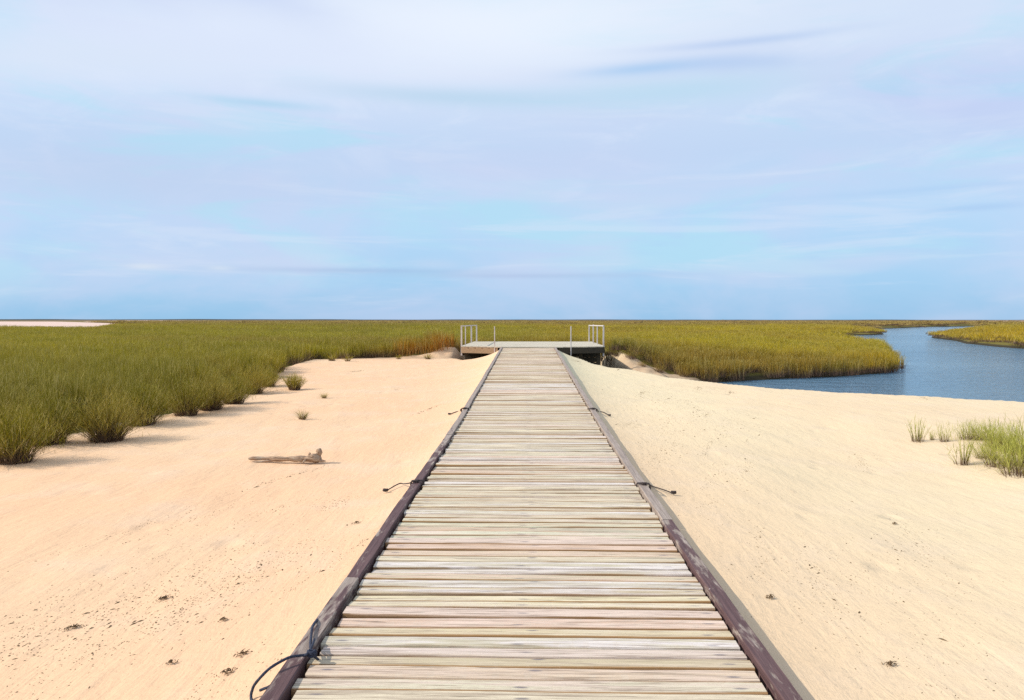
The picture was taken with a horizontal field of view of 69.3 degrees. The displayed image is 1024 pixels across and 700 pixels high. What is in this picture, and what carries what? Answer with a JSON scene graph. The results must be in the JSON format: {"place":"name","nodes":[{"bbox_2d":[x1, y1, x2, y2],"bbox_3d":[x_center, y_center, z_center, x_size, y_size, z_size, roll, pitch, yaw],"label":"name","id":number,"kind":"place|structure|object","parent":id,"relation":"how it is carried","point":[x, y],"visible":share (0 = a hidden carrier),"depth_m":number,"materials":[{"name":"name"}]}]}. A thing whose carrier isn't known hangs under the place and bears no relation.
{"place":"outdoors","nodes":[
{"label":"outdoors","id":0,"kind":"place"},
{"bbox_2d":[83,320,188,321],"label":"sand flat","id":1,"kind":"structure","parent":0,"point":[142,320],"depth_m":663.61,"materials":[{"name":"beige sand"}]},
{"bbox_2d":[0,319,904,320],"bbox_3d":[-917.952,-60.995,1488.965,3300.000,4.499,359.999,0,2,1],"label":"distant shore","id":2,"kind":"structure","parent":0,"point":[373,320],"depth_m":1406.38,"materials":[{"name":"beige sand"}]},
{"bbox_2d":[0,320,1023,699],"bbox_3d":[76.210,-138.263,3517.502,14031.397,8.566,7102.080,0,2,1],"label":"ground","id":3,"kind":"structure","parent":0,"point":[814,484],"depth_m":6.32,"materials":[{"name":"beige sand"}]},
{"bbox_2d":[0,401,90,464],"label":"bush","id":4,"kind":"object","parent":3,"relation":"on","point":[18,439],"visible":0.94,"depth_m":8.86,"materials":[{"name":"green plant"}]},
{"bbox_2d":[0,386,126,446],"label":"bush","id":5,"kind":"object","parent":3,"relation":"on","point":[61,416],"visible":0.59,"depth_m":10.17,"materials":[{"name":"green plant"}]},
{"bbox_2d":[59,623,80,629],"bbox_3d":[-2.481,1.561,4.185,0.140,0.028,0.066,-2,3,-35],"label":"seaweed scrap","id":6,"kind":"object","parent":3,"relation":"on","point":[76,625],"visible":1,"depth_m":4.17,"materials":[{"name":"brown plant"}]},
{"bbox_2d":[52,384,155,443],"bbox_3d":[-5.735,0.890,10.577,1.741,0.921,1.729,1,3,32],"label":"bush","id":7,"kind":"object","parent":3,"relation":"on","point":[107,429],"visible":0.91,"depth_m":10.47,"materials":[{"name":"green plant"}]},
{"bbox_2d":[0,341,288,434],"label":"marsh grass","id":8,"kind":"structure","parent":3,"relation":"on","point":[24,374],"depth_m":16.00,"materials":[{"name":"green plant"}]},
{"bbox_2d":[103,379,196,426],"bbox_3d":[-6.115,0.866,12.175,1.693,0.824,1.557,-1,2,-15],"label":"bush","id":9,"kind":"object","parent":3,"relation":"on","point":[162,408],"visible":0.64,"depth_m":12.11,"materials":[{"name":"green plant"}]},
{"bbox_2d":[152,594,173,602],"bbox_3d":[-2.158,1.529,4.577,0.123,0.028,0.077,-2,3,-36],"label":"seaweed scrap","id":10,"kind":"object","parent":3,"relation":"on","point":[165,597],"visible":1,"depth_m":4.58,"materials":[{"name":"brown plant"}]},
{"bbox_2d":[147,373,222,416],"bbox_3d":[-5.896,0.802,13.120,1.491,0.816,1.870,-1,3,-27],"label":"bush","id":11,"kind":"object","parent":3,"relation":"on","point":[187,400],"visible":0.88,"depth_m":13.10,"materials":[{"name":"green plant"}]},
{"bbox_2d":[176,372,251,410],"bbox_3d":[-5.677,0.742,13.866,1.606,0.849,1.595,0,2,-11],"label":"bush","id":12,"kind":"object","parent":3,"relation":"on","point":[215,404],"visible":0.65,"depth_m":13.83,"materials":[{"name":"green plant"}]},
{"bbox_2d":[216,667,237,675],"bbox_3d":[-1.370,1.546,3.576,0.059,0.025,0.104,1,3,23],"label":"seaweed scrap","id":13,"kind":"object","parent":3,"relation":"on","point":[227,669],"visible":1,"depth_m":3.58,"materials":[{"name":"brown plant"}]},
{"bbox_2d":[211,372,267,403],"bbox_3d":[-5.563,0.758,14.918,1.393,0.737,1.515,1,3,31],"label":"bush","id":14,"kind":"object","parent":3,"relation":"on","point":[241,396],"visible":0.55,"depth_m":14.85,"materials":[{"name":"green plant"}]},
{"bbox_2d":[233,649,252,656],"bbox_3d":[-1.378,1.540,3.784,0.068,0.026,0.090,1,3,28],"label":"seaweed scrap","id":15,"kind":"object","parent":3,"relation":"on","point":[243,652],"visible":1,"depth_m":3.77,"materials":[{"name":"brown plant"}]},
{"bbox_2d":[228,363,290,393],"bbox_3d":[-6.105,0.655,17.592,1.931,0.843,1.539,1,2,20],"label":"bush","id":16,"kind":"object","parent":3,"relation":"on","point":[260,382],"visible":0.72,"depth_m":17.40,"materials":[{"name":"green plant"}]},
{"bbox_2d":[256,367,287,386],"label":"bush","id":17,"kind":"object","parent":3,"relation":"on","point":[272,383],"visible":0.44,"depth_m":18.84,"materials":[{"name":"green plant"}]},
{"bbox_2d":[248,448,325,462],"bbox_3d":[-2.730,1.284,8.985,0.946,0.182,0.156,0,2,0],"label":"driftwood","id":18,"kind":"object","parent":3,"relation":"on","point":[316,457],"visible":1,"depth_m":8.98,"materials":[{"name":"wood"}]},
{"bbox_2d":[281,372,306,389],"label":"bush","id":19,"kind":"object","parent":3,"relation":"on","point":[294,385],"visible":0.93,"depth_m":18.25,"materials":[{"name":"green plant"}]},
{"bbox_2d":[295,410,308,419],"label":"sprig","id":20,"kind":"object","parent":3,"relation":"on","point":[302,417],"visible":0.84,"depth_m":12.93,"materials":[{"name":"green plant"}]},
{"bbox_2d":[324,353,340,360],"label":"sprig","id":21,"kind":"object","parent":3,"relation":"on","point":[331,359],"visible":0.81,"depth_m":29.78,"materials":[{"name":"green plant"}]},
{"bbox_2d":[1,360,995,699],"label":"sand debris","id":22,"kind":"object","parent":3,"relation":"on","point":[351,548],"visible":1,"depth_m":4.75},
{"bbox_2d":[259,347,802,699],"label":"boardwalk","id":23,"kind":"structure","parent":3,"relation":"on","point":[529,537],"depth_m":4.42,"materials":[{"name":"brown wood"}]},
{"bbox_2d":[250,618,318,699],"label":"rope","id":24,"kind":"object","parent":23,"relation":"on","point":[311,653],"visible":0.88,"depth_m":3.40,"materials":[{"name":"black fabric"}]},
{"bbox_2d":[382,479,424,491],"bbox_3d":[-1.023,1.316,7.299,0.409,0.141,0.312,1,3,27],"label":"rope","id":25,"kind":"object","parent":23,"relation":"attached to","point":[410,483],"visible":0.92,"depth_m":7.21,"materials":[{"name":"black fabric"}]},
{"bbox_2d":[448,407,468,414],"bbox_3d":[-0.955,1.046,12.850,0.288,0.161,0.579,-1,3,-21],"label":"rope","id":26,"kind":"object","parent":23,"relation":"on","point":[460,410],"visible":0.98,"depth_m":12.63,"materials":[{"name":"grey fabric"}]},
{"bbox_2d":[589,408,610,415],"bbox_3d":[1.562,1.048,12.794,0.322,0.162,0.596,1,3,25],"label":"rope","id":27,"kind":"object","parent":23,"relation":"on","point":[598,411],"visible":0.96,"depth_m":12.61,"materials":[{"name":"grey fabric"}]},
{"bbox_2d":[636,482,676,493],"bbox_3d":[1.355,1.322,7.156,0.369,0.140,0.310,-2,3,-40],"label":"rope","id":28,"kind":"object","parent":23,"relation":"attached to","point":[650,486],"visible":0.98,"depth_m":7.07,"materials":[{"name":"black fabric"}]},
{"bbox_2d":[461,324,604,364],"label":"platform","id":29,"kind":"structure","parent":3,"relation":"on","point":[589,351],"depth_m":31.60,"materials":[{"name":"grey wood"}]},
{"bbox_2d":[620,345,640,358],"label":"sprig","id":30,"kind":"object","parent":3,"relation":"on","point":[630,353],"visible":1,"depth_m":34.16,"materials":[{"name":"green plant"}]},
{"bbox_2d":[650,362,665,372],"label":"sprig","id":31,"kind":"object","parent":3,"relation":"on","point":[661,368],"visible":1,"depth_m":33.26,"materials":[{"name":"green plant"}]},
{"bbox_2d":[677,369,691,376],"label":"sprig","id":32,"kind":"object","parent":3,"relation":"on","point":[685,375],"visible":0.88,"depth_m":32.71,"materials":[{"name":"green plant"}]},
{"bbox_2d":[881,660,896,666],"bbox_3d":[1.879,1.550,3.669,0.085,0.024,0.067,0,2,1],"label":"seaweed scrap","id":33,"kind":"object","parent":3,"relation":"on","point":[890,662],"visible":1,"depth_m":3.67,"materials":[{"name":"brown plant"}]},
{"bbox_2d":[907,419,931,442],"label":"dune tuft","id":34,"kind":"object","parent":3,"relation":"on","point":[921,438],"visible":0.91,"depth_m":10.82,"materials":[{"name":"green plant"}]},
{"bbox_2d":[929,429,936,439],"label":"dune tuft","id":35,"kind":"object","parent":3,"relation":"on","point":[932,437],"visible":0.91,"depth_m":10.91,"materials":[{"name":"green plant"}]},
{"bbox_2d":[937,420,953,441],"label":"dune tuft","id":36,"kind":"object","parent":3,"relation":"on","point":[944,434],"visible":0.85,"depth_m":10.71,"materials":[{"name":"green plant"}]},
{"bbox_2d":[945,429,982,464],"bbox_3d":[5.662,1.222,9.338,0.503,0.526,0.367,1,2,13],"label":"dune tuft","id":37,"kind":"object","parent":3,"relation":"on","point":[966,457],"visible":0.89,"depth_m":9.30,"materials":[{"name":"green plant"}]},
{"bbox_2d":[946,418,988,440],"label":"dune tuft","id":38,"kind":"object","parent":3,"relation":"on","point":[967,434],"visible":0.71,"depth_m":10.71,"materials":[{"name":"green plant"}]},
{"bbox_2d":[965,438,1004,459],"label":"dune tuft","id":39,"kind":"object","parent":3,"relation":"on","point":[978,454],"visible":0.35,"depth_m":9.58,"materials":[{"name":"green plant"}]},
{"bbox_2d":[963,416,1018,439],"bbox_3d":[6.829,1.122,10.680,0.770,0.408,0.760,1,3,30],"label":"dune tuft","id":40,"kind":"object","parent":3,"relation":"on","point":[984,429],"visible":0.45,"depth_m":10.66,"materials":[{"name":"green plant"}]},
{"bbox_2d":[974,425,1011,446],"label":"dune tuft","id":41,"kind":"object","parent":3,"relation":"on","point":[984,439],"visible":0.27,"depth_m":10.21,"materials":[{"name":"green plant"}]},
{"bbox_2d":[968,433,1023,468],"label":"dune tuft","id":42,"kind":"object","parent":3,"relation":"on","point":[993,452],"visible":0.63,"depth_m":9.12,"materials":[{"name":"green plant"}]},
{"bbox_2d":[973,414,1023,451],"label":"dune tuft","id":43,"kind":"object","parent":3,"relation":"on","point":[993,427],"visible":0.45,"depth_m":9.96,"materials":[{"name":"green plant"}]},
{"bbox_2d":[976,436,1023,477],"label":"dune tuft","id":44,"kind":"object","parent":3,"relation":"on","point":[1018,471],"visible":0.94,"depth_m":8.59,"materials":[{"name":"green plant"}]},
{"bbox_2d":[984,414,1023,454],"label":"dune tuft","id":45,"kind":"object","parent":3,"relation":"on","point":[1009,433],"visible":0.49,"depth_m":9.76,"materials":[{"name":"green plant"}]},
{"bbox_2d":[986,421,1023,467],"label":"dune tuft","id":46,"kind":"object","parent":3,"relation":"on","point":[1020,440],"visible":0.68,"depth_m":9.13,"materials":[{"name":"green plant"}]},
{"bbox_2d":[0,0,1023,319],"label":"sky","id":47,"kind":"structure","parent":0,"point":[160,159],"materials":[{"name":"blue"}]},
{"bbox_2d":[90,319,1023,326],"label":"marsh grass","id":48,"kind":"structure","parent":0,"point":[886,324],"depth_m":278.92,"materials":[{"name":"green plant"}]},
{"bbox_2d":[718,326,1023,401],"bbox_3d":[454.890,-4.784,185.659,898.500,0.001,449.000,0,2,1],"label":"water","id":49,"kind":"structure","parent":0,"point":[935,367],"depth_m":37.23,"materials":[{"name":"blue liquid"}]}
]}

